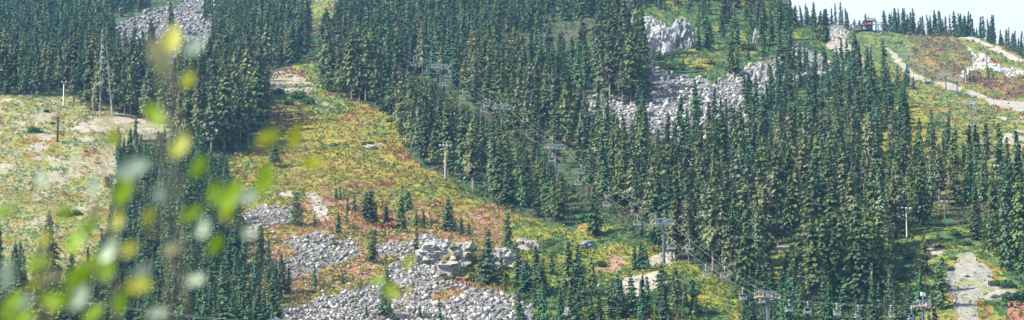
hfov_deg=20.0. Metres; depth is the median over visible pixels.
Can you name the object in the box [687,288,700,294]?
shrub
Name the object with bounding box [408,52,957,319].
lift rope
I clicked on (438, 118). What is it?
fir tree
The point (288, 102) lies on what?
shrub
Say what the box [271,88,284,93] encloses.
shrub
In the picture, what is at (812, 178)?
fir tree
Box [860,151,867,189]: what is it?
fir tree
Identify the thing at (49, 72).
fir tree
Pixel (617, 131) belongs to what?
fir tree
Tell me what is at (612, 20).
fir tree
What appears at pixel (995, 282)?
shrub
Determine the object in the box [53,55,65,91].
fir tree
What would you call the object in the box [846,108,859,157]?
fir tree
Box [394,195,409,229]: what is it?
fir tree
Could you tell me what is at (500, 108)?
lift tower
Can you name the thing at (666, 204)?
fir tree
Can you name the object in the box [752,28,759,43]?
rock outcrop
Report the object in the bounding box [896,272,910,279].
shrub
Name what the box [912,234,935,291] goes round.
fir tree
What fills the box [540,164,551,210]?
fir tree
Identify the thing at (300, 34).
fir tree
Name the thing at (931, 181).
fir tree
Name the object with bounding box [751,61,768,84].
rock outcrop
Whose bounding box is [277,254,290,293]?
fir tree
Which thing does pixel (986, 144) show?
fir tree
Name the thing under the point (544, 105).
fir tree
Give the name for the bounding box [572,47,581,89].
fir tree
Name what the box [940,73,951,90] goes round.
lift tower
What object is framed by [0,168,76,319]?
willow shoot
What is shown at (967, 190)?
fir tree
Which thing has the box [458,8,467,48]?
fir tree
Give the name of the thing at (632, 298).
fir tree
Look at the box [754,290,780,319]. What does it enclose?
lift tower
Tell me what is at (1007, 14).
sky
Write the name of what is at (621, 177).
fir tree
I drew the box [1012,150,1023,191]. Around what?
fir tree
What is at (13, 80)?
fir tree
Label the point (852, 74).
fir tree
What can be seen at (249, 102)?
fir tree
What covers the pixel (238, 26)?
conifer forest
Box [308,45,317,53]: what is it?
hut
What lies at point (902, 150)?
fir tree
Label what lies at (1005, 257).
fir tree
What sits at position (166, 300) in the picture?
fir tree
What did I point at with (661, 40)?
rock outcrop
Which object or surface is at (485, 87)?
fir tree
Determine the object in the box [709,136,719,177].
fir tree
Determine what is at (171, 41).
willow shoot
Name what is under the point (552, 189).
fir tree
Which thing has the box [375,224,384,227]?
shrub
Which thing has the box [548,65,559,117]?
fir tree
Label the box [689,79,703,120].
fir tree
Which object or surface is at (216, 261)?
fir tree
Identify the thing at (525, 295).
shrub
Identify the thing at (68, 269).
fir tree
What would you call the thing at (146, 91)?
fir tree
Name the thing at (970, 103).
lift tower
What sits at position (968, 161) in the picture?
fir tree
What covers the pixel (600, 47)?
fir tree
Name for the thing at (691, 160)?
fir tree
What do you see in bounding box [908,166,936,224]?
fir tree
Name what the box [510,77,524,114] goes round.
fir tree
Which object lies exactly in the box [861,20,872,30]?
lift station
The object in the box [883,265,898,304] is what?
fir tree
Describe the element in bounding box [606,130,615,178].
fir tree
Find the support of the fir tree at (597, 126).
on the terrain
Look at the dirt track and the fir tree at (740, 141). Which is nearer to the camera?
the fir tree at (740, 141)
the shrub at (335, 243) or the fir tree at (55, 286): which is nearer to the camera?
the fir tree at (55, 286)
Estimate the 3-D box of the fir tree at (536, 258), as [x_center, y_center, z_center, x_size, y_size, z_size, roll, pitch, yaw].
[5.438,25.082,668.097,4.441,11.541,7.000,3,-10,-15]
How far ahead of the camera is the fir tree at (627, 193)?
755.03 m
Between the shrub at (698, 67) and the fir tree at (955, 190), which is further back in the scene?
the shrub at (698, 67)
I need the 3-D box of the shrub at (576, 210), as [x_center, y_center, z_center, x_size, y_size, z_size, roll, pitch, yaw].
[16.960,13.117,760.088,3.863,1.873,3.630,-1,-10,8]
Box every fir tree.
[0,34,17,89]
[0,247,26,317]
[8,41,20,87]
[8,277,23,316]
[16,59,29,92]
[20,249,28,288]
[21,270,56,319]
[29,58,44,93]
[29,214,65,279]
[40,41,48,85]
[42,57,56,91]
[42,239,53,287]
[43,267,50,311]
[47,258,59,319]
[48,280,72,319]
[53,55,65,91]
[60,291,74,319]
[61,39,71,87]
[63,253,81,319]
[66,65,79,102]
[68,32,85,78]
[73,47,106,109]
[75,48,83,90]
[86,61,104,115]
[88,49,108,102]
[91,276,98,319]
[98,267,119,297]
[104,196,117,234]
[105,49,121,111]
[112,240,123,286]
[116,66,127,114]
[118,271,125,292]
[122,64,137,117]
[127,38,146,101]
[134,277,145,311]
[138,65,156,122]
[142,288,154,319]
[151,67,168,104]
[151,236,169,282]
[153,200,161,227]
[154,72,174,129]
[163,82,177,136]
[163,281,172,319]
[164,225,177,269]
[165,0,175,27]
[170,266,179,314]
[171,71,201,147]
[171,92,183,136]
[175,53,188,91]
[177,256,182,295]
[185,267,195,313]
[187,82,205,135]
[195,77,226,149]
[198,69,253,147]
[198,285,211,319]
[211,230,224,273]
[223,238,233,280]
[228,51,242,99]
[230,82,249,147]
[230,251,239,284]
[234,76,266,142]
[236,237,251,272]
[236,272,251,317]
[238,47,269,94]
[239,80,249,143]
[250,64,270,128]
[250,255,261,297]
[251,49,273,101]
[251,225,264,266]
[252,286,262,319]
[257,289,269,319]
[259,22,284,70]
[263,141,284,165]
[263,239,271,279]
[266,271,276,317]
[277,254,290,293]
[283,18,297,65]
[285,193,303,224]
[297,13,308,54]
[316,23,333,80]
[318,39,339,91]
[328,37,356,95]
[332,46,341,93]
[338,31,357,97]
[348,55,368,103]
[353,38,374,101]
[359,192,370,221]
[360,191,379,221]
[365,231,379,262]
[366,53,385,105]
[373,269,397,319]
[379,62,395,112]
[383,62,405,118]
[388,77,421,138]
[390,72,407,129]
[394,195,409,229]
[397,190,415,220]
[405,106,415,150]
[406,38,415,72]
[408,97,422,160]
[410,106,438,164]
[415,21,427,75]
[426,38,436,77]
[426,127,440,168]
[428,93,444,159]
[431,103,458,160]
[437,42,447,74]
[437,199,459,230]
[442,29,453,77]
[443,141,453,175]
[446,107,469,178]
[447,38,462,89]
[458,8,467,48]
[458,44,481,94]
[462,119,483,187]
[463,134,481,190]
[465,49,482,86]
[468,73,480,105]
[469,229,505,285]
[476,71,490,107]
[477,51,485,91]
[478,117,488,169]
[480,65,498,112]
[481,140,496,199]
[485,144,504,202]
[489,66,509,114]
[492,153,518,207]
[499,86,513,136]
[500,212,513,247]
[508,100,524,141]
[508,248,523,286]
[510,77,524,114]
[511,150,531,204]
[514,260,536,292]
[515,153,530,206]
[519,93,532,138]
[529,245,539,286]
[529,257,550,295]
[532,59,542,112]
[534,282,550,319]
[536,74,552,132]
[539,161,545,208]
[539,176,557,219]
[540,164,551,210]
[546,99,565,141]
[546,119,561,158]
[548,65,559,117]
[549,175,569,222]
[552,288,566,319]
[558,83,574,140]
[558,241,580,291]
[567,243,587,293]
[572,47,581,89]
[573,71,591,123]
[573,104,592,155]
[574,92,593,130]
[575,43,591,93]
[581,148,596,186]
[584,187,605,234]
[586,25,602,80]
[586,257,598,294]
[587,35,611,94]
[589,108,602,161]
[594,54,610,101]
[594,142,613,199]
[595,107,612,152]
[603,35,619,98]
[604,5,620,50]
[604,278,617,318]
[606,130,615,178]
[606,151,630,210]
[609,131,632,189]
[610,58,629,105]
[611,37,625,92]
[611,280,632,318]
[612,118,622,157]
[619,33,643,101]
[619,158,642,214]
[623,271,643,317]
[627,125,637,172]
[628,123,649,187]
[628,168,640,219]
[634,54,648,96]
[635,148,647,202]
[635,282,647,319]
[636,37,655,91]
[638,154,662,217]
[645,160,665,245]
[649,264,669,311]
[656,183,681,246]
[656,281,672,319]
[658,199,685,254]
[666,267,689,318]
[667,174,682,236]
[678,169,699,233]
[678,194,698,252]
[679,220,694,263]
[681,141,695,203]
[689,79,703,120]
[691,179,701,245]
[693,153,710,193]
[693,186,708,246]
[697,180,724,270]
[701,20,713,49]
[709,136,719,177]
[715,182,730,265]
[716,219,739,281]
[718,111,731,176]
[721,191,741,272]
[722,170,736,226]
[722,175,755,235]
[724,248,738,284]
[725,41,735,73]
[726,149,753,203]
[727,202,766,287]
[728,44,745,74]
[728,117,753,180]
[743,147,752,187]
[745,288,756,318]
[748,126,757,171]
[748,137,771,199]
[750,205,773,278]
[750,209,769,275]
[751,168,771,230]
[753,187,782,270]
[755,93,772,144]
[762,142,787,225]
[766,130,773,176]
[772,106,785,145]
[772,169,801,240]
[774,268,786,310]
[777,166,802,228]
[779,144,798,213]
[780,188,817,266]
[790,260,797,301]
[793,134,818,196]
[794,157,826,224]
[797,208,818,293]
[797,216,836,301]
[801,215,848,284]
[807,150,827,218]
[809,5,818,33]
[812,134,825,190]
[817,74,828,111]
[817,280,837,319]
[818,9,832,47]
[818,180,848,245]
[819,228,842,298]
[821,144,840,198]
[822,129,839,168]
[823,66,832,99]
[824,214,851,296]
[827,143,847,196]
[833,108,850,163]
[836,210,884,303]
[842,170,860,223]
[844,52,858,95]
[845,195,863,280]
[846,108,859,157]
[859,45,869,89]
[860,113,874,165]
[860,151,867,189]
[861,208,875,300]
[863,165,878,213]
[866,130,885,180]
[866,279,877,319]
[869,204,876,251]
[870,229,898,302]
[872,212,900,275]
[873,169,895,240]
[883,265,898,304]
[884,110,897,152]
[884,215,901,272]
[885,180,903,247]
[887,161,911,246]
[898,134,911,174]
[903,161,914,199]
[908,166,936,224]
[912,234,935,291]
[912,268,926,311]
[924,110,938,156]
[925,153,940,207]
[929,257,949,307]
[933,144,947,202]
[943,131,963,173]
[945,149,955,185]
[947,164,964,209]
[960,145,975,184]
[961,167,971,203]
[971,125,989,180]
[974,171,1000,240]
[977,162,988,206]
[980,122,993,169]
[984,210,999,256]
[990,123,1004,172]
[990,173,1023,257]
[991,169,1015,255]
[996,162,1004,220]
[997,197,1017,271]
[1011,130,1023,178]
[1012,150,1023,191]
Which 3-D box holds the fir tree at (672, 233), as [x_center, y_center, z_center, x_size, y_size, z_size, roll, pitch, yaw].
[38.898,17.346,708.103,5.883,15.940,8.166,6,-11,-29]
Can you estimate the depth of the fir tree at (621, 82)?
941.38 m
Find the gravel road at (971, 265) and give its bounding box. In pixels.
[952,252,1016,319]
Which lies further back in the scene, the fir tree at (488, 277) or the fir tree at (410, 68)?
the fir tree at (410, 68)
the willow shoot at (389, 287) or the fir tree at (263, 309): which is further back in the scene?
the fir tree at (263, 309)
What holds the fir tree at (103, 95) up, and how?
on the terrain
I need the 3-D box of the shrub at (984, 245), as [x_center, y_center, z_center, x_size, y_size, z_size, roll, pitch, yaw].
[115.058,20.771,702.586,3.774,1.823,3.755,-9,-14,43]
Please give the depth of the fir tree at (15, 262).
633.96 m
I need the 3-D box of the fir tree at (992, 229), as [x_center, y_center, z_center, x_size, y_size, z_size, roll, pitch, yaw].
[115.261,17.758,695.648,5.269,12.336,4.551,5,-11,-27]
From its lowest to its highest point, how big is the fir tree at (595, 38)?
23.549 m
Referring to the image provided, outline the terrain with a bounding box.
[0,0,1023,319]
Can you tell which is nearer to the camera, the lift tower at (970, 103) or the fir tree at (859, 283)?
the fir tree at (859, 283)
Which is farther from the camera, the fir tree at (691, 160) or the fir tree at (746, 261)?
the fir tree at (691, 160)
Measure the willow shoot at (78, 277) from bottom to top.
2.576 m
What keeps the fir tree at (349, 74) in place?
on the terrain
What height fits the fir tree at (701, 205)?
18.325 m
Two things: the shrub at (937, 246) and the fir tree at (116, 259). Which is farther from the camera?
the shrub at (937, 246)
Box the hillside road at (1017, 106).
[886,48,1023,110]
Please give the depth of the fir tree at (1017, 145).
753.64 m
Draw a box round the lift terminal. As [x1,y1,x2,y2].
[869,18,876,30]
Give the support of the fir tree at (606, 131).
on the terrain
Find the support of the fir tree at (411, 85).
on the terrain
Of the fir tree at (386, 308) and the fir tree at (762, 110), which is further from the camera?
the fir tree at (762, 110)
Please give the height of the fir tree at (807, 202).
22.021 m
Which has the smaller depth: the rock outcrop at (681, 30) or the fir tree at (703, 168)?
the fir tree at (703, 168)
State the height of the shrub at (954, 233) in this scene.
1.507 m
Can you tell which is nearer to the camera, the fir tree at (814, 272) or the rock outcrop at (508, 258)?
the fir tree at (814, 272)
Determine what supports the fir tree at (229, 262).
on the terrain
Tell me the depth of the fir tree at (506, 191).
769.50 m
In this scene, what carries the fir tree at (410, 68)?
on the terrain
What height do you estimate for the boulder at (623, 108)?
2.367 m
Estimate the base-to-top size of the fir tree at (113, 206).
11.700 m
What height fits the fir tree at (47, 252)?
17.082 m
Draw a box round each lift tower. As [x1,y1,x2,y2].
[431,64,448,91]
[492,104,511,129]
[545,143,566,176]
[651,218,675,265]
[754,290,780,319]
[873,22,882,34]
[903,53,914,83]
[911,292,934,319]
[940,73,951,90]
[952,78,962,95]
[964,101,977,125]
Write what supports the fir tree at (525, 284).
on the terrain
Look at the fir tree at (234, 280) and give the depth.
673.93 m
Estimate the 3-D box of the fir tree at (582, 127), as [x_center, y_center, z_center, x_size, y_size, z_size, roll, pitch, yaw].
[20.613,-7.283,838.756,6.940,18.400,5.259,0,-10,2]
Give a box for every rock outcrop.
[415,239,455,262]
[436,241,485,280]
[490,247,523,270]
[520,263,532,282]
[643,16,656,38]
[647,19,674,55]
[666,18,695,48]
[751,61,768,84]
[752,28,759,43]
[792,72,817,87]
[817,71,832,84]
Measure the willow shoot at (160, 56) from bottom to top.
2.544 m
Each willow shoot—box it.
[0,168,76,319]
[66,109,131,319]
[113,37,172,319]
[162,23,222,319]
[218,124,324,319]
[369,254,413,319]
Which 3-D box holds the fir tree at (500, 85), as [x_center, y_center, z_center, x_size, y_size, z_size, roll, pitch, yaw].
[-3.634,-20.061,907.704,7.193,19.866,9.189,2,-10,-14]
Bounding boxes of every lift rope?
[0,288,230,319]
[401,58,937,319]
[403,53,946,319]
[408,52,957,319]
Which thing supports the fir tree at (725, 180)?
on the terrain
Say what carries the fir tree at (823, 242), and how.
on the terrain
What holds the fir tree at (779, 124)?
on the terrain
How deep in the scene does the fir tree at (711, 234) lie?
689.97 m
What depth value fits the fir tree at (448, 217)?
735.67 m
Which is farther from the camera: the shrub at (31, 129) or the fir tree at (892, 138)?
the shrub at (31, 129)
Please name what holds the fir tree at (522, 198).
on the terrain
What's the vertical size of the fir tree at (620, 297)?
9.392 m
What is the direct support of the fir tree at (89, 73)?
on the terrain
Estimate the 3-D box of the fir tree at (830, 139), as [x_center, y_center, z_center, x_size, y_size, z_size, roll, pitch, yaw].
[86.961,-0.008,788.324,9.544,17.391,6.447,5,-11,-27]
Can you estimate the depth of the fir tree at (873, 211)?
691.23 m
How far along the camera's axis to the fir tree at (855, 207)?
666.62 m
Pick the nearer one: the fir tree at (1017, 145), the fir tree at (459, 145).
the fir tree at (1017, 145)
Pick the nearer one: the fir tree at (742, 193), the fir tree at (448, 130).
the fir tree at (742, 193)
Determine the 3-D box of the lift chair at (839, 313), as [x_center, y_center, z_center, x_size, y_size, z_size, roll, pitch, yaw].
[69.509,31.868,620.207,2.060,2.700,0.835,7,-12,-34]
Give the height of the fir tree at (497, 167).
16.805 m
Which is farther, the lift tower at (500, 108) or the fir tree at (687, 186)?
the lift tower at (500, 108)
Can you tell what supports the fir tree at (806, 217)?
on the terrain
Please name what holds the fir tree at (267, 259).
on the terrain
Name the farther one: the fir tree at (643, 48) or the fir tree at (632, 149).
the fir tree at (643, 48)
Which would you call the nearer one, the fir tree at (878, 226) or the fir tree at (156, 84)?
the fir tree at (878, 226)
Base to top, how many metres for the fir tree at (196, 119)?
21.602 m
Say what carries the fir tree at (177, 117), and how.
on the terrain
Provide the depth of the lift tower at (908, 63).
1463.46 m
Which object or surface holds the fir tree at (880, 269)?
on the terrain
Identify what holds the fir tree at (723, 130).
on the terrain
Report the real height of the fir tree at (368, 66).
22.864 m
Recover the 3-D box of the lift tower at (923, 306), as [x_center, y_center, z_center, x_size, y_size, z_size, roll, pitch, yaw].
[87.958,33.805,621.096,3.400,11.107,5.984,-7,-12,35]
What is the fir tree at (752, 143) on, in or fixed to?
on the terrain
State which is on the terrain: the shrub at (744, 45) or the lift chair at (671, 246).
the shrub at (744, 45)
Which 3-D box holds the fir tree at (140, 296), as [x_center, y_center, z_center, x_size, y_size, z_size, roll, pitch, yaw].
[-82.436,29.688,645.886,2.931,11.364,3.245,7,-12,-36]
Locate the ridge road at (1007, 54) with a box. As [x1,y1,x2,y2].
[959,37,1023,61]
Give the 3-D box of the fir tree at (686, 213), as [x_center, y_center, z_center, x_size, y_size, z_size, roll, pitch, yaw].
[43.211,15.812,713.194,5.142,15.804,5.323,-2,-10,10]
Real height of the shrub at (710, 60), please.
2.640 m
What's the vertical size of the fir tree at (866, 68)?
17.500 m
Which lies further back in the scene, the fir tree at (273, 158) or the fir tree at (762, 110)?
the fir tree at (762, 110)
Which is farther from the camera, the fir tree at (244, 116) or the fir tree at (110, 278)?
the fir tree at (244, 116)
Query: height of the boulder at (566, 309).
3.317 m
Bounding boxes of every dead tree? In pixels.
[96,27,107,115]
[105,36,112,116]
[870,263,873,294]
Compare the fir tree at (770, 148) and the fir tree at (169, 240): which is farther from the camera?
the fir tree at (770, 148)
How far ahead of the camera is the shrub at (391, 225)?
737.54 m
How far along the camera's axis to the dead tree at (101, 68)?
908.34 m
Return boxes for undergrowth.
[0,0,1023,319]
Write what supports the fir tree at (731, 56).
on the terrain
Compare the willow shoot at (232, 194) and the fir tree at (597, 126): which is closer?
the willow shoot at (232, 194)
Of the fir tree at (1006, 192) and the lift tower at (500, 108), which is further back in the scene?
the lift tower at (500, 108)
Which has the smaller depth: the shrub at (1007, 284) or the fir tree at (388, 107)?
the shrub at (1007, 284)
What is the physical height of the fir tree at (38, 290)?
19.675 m
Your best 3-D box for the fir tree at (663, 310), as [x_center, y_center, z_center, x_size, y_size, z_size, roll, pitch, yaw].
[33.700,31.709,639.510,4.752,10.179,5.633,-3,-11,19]
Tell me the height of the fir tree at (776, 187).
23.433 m
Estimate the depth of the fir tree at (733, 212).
686.61 m
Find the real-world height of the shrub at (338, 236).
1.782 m
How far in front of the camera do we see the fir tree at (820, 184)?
742.44 m
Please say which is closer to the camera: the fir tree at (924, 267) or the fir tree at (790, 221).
the fir tree at (924, 267)
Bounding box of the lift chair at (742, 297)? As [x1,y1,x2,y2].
[739,287,747,299]
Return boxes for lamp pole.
[56,117,58,141]
[61,81,66,106]
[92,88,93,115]
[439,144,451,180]
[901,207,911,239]
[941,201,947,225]
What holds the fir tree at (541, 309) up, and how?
on the terrain
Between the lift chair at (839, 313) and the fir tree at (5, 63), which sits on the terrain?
the fir tree at (5, 63)
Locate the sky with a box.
[788,0,1023,45]
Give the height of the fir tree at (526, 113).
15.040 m
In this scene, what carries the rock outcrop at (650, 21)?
on the terrain
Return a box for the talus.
[0,0,1023,319]
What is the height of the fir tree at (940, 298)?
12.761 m
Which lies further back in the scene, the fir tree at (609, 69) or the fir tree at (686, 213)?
the fir tree at (609, 69)
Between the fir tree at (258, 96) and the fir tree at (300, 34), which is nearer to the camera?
the fir tree at (258, 96)
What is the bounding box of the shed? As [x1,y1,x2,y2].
[852,24,861,30]
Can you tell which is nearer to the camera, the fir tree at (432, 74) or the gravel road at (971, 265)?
the gravel road at (971, 265)
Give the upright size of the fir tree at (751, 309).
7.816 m
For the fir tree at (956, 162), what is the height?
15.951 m
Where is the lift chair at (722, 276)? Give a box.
[720,266,727,278]
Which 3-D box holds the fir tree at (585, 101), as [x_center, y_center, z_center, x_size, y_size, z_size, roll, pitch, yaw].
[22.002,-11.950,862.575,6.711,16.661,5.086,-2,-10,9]
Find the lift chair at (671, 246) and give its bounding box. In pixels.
[667,238,675,249]
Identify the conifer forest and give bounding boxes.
[0,0,1023,319]
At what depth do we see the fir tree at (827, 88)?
948.47 m
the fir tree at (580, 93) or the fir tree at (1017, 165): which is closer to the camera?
the fir tree at (1017, 165)
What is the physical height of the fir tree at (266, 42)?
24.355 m
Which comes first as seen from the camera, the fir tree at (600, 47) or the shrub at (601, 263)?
the shrub at (601, 263)
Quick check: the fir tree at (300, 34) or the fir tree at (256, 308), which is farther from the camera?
the fir tree at (300, 34)
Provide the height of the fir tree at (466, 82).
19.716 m
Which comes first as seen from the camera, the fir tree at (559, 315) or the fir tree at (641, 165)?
the fir tree at (559, 315)
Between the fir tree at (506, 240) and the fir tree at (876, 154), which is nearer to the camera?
the fir tree at (506, 240)
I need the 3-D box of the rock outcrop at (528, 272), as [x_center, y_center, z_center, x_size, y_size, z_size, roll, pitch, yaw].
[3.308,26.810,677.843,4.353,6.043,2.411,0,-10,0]
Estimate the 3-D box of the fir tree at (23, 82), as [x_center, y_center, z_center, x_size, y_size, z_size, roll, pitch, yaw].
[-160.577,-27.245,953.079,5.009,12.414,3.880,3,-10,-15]
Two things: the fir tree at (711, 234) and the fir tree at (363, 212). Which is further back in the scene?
the fir tree at (363, 212)
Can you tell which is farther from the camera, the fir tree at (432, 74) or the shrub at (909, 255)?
the fir tree at (432, 74)
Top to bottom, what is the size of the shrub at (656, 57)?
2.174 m
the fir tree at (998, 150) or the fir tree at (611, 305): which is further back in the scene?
the fir tree at (998, 150)
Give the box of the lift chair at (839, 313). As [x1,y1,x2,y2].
[833,303,841,315]
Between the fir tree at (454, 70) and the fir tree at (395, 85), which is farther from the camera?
the fir tree at (454, 70)
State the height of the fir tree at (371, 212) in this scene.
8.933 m
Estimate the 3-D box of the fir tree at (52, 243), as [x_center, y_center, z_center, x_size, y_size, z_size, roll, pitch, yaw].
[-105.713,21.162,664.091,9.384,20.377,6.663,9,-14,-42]
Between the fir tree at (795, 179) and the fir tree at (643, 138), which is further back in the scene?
the fir tree at (643, 138)
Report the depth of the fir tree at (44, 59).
971.12 m
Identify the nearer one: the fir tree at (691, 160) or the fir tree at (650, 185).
the fir tree at (650, 185)
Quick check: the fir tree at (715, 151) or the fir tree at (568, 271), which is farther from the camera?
the fir tree at (715, 151)
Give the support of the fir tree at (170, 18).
on the terrain
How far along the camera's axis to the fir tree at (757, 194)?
719.76 m
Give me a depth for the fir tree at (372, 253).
696.11 m
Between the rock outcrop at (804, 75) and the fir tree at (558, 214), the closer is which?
the fir tree at (558, 214)
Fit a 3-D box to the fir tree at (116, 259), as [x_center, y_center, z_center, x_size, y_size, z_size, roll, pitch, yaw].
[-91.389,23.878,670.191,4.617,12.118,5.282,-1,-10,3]
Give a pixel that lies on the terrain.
(76, 152)
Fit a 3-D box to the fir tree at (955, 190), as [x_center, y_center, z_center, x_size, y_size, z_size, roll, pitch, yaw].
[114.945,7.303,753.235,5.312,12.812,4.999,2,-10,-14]
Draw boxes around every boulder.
[364,144,376,149]
[524,241,533,247]
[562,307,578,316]
[581,240,595,247]
[617,105,625,110]
[646,109,653,115]
[669,254,677,260]
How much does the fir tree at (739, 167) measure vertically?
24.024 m
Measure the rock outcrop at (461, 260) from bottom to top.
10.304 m
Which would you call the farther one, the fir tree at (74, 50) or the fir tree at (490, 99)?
the fir tree at (74, 50)
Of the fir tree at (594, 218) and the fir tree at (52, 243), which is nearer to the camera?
the fir tree at (52, 243)
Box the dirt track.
[74,114,169,133]
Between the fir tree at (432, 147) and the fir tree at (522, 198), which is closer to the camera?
the fir tree at (522, 198)
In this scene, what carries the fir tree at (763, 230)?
on the terrain
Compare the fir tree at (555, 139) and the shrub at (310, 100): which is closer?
the fir tree at (555, 139)
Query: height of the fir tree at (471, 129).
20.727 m
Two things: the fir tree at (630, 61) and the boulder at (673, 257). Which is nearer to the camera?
the boulder at (673, 257)
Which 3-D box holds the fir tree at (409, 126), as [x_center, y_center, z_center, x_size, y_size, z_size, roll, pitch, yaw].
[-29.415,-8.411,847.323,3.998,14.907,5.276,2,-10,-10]
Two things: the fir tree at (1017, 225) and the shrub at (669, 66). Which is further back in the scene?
the shrub at (669, 66)
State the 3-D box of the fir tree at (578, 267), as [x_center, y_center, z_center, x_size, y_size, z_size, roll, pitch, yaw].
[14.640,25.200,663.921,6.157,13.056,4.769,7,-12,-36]
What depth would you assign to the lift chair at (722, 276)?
659.49 m
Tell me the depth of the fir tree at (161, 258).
677.13 m
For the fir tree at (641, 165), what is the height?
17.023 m
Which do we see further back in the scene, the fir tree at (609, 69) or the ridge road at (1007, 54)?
the ridge road at (1007, 54)
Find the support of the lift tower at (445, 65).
on the terrain
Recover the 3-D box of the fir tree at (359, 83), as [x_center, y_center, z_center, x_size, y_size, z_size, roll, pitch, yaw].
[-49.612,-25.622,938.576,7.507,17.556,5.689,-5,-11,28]
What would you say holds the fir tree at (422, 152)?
on the terrain
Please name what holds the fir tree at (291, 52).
on the terrain
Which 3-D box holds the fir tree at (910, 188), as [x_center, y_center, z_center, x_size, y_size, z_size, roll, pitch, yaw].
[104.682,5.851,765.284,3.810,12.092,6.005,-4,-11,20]
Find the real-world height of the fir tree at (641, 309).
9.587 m
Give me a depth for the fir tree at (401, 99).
880.67 m
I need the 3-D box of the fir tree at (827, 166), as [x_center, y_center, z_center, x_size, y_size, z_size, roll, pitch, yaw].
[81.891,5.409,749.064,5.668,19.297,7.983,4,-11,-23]
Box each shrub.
[23,125,44,132]
[70,210,83,214]
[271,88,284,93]
[284,100,294,104]
[291,90,307,98]
[301,97,315,103]
[329,240,339,245]
[334,233,347,238]
[346,223,358,228]
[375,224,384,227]
[385,222,396,227]
[386,117,395,121]
[520,293,529,297]
[526,299,537,305]
[560,141,570,144]
[570,207,583,212]
[593,259,608,266]
[647,245,658,251]
[652,55,663,59]
[659,62,675,68]
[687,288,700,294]
[693,65,704,68]
[701,57,716,63]
[739,42,755,48]
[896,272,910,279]
[902,252,918,258]
[933,244,942,247]
[945,265,954,270]
[951,230,961,235]
[958,240,972,245]
[980,242,989,248]
[988,280,1001,285]
[999,280,1016,288]
[1004,291,1023,299]
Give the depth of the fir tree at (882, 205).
701.49 m
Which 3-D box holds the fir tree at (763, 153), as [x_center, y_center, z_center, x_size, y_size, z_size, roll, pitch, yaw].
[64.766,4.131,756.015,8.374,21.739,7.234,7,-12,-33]
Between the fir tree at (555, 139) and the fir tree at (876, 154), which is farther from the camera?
the fir tree at (555, 139)
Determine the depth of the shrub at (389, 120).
902.91 m
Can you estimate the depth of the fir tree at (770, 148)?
803.50 m
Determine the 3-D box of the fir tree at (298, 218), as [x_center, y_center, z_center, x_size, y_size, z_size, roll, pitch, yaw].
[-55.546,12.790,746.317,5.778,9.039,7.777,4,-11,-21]
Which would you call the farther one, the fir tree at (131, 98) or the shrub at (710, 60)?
the shrub at (710, 60)
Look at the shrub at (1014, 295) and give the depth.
645.60 m
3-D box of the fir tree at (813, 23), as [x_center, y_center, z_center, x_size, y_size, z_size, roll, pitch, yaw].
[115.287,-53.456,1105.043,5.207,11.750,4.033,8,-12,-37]
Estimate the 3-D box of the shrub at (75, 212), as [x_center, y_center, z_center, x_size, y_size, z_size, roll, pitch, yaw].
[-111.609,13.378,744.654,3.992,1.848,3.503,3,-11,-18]
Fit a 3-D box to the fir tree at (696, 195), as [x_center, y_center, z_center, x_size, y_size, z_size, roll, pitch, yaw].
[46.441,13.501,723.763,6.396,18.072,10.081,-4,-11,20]
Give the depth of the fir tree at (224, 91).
851.74 m
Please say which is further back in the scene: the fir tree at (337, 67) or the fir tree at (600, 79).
the fir tree at (337, 67)
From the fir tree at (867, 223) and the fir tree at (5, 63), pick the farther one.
the fir tree at (5, 63)
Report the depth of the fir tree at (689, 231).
698.60 m
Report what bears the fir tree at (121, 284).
on the terrain
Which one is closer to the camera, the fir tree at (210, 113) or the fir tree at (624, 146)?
the fir tree at (624, 146)
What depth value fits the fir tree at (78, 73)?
968.58 m
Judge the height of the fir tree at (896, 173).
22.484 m
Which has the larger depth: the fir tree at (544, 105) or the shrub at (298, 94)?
the shrub at (298, 94)
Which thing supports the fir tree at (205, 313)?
on the terrain
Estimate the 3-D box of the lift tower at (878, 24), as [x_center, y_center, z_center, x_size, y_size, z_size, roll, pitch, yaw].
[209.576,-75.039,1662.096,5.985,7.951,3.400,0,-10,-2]
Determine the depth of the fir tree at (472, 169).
793.51 m
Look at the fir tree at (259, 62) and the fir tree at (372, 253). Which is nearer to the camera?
the fir tree at (372, 253)
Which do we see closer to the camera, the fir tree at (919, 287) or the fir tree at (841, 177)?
the fir tree at (919, 287)
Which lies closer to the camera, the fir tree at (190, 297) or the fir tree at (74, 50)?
the fir tree at (190, 297)
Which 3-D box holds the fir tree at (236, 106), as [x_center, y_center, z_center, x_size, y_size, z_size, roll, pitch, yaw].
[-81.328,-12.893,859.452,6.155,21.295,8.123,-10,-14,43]
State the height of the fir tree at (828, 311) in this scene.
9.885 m
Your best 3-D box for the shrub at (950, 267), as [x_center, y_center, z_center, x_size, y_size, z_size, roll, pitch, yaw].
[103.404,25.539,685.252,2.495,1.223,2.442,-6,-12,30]
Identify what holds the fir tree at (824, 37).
on the terrain
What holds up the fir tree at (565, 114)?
on the terrain
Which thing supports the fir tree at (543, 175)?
on the terrain
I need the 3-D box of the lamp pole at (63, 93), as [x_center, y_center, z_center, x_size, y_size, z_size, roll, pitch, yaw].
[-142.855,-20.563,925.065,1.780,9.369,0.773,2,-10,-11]
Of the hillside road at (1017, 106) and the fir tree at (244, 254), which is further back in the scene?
the hillside road at (1017, 106)
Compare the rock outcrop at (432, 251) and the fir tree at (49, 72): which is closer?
the rock outcrop at (432, 251)
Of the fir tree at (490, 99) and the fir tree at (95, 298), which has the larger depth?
the fir tree at (490, 99)
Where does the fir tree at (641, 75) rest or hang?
on the terrain
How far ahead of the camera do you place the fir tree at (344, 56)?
953.98 m
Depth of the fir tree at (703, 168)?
742.03 m

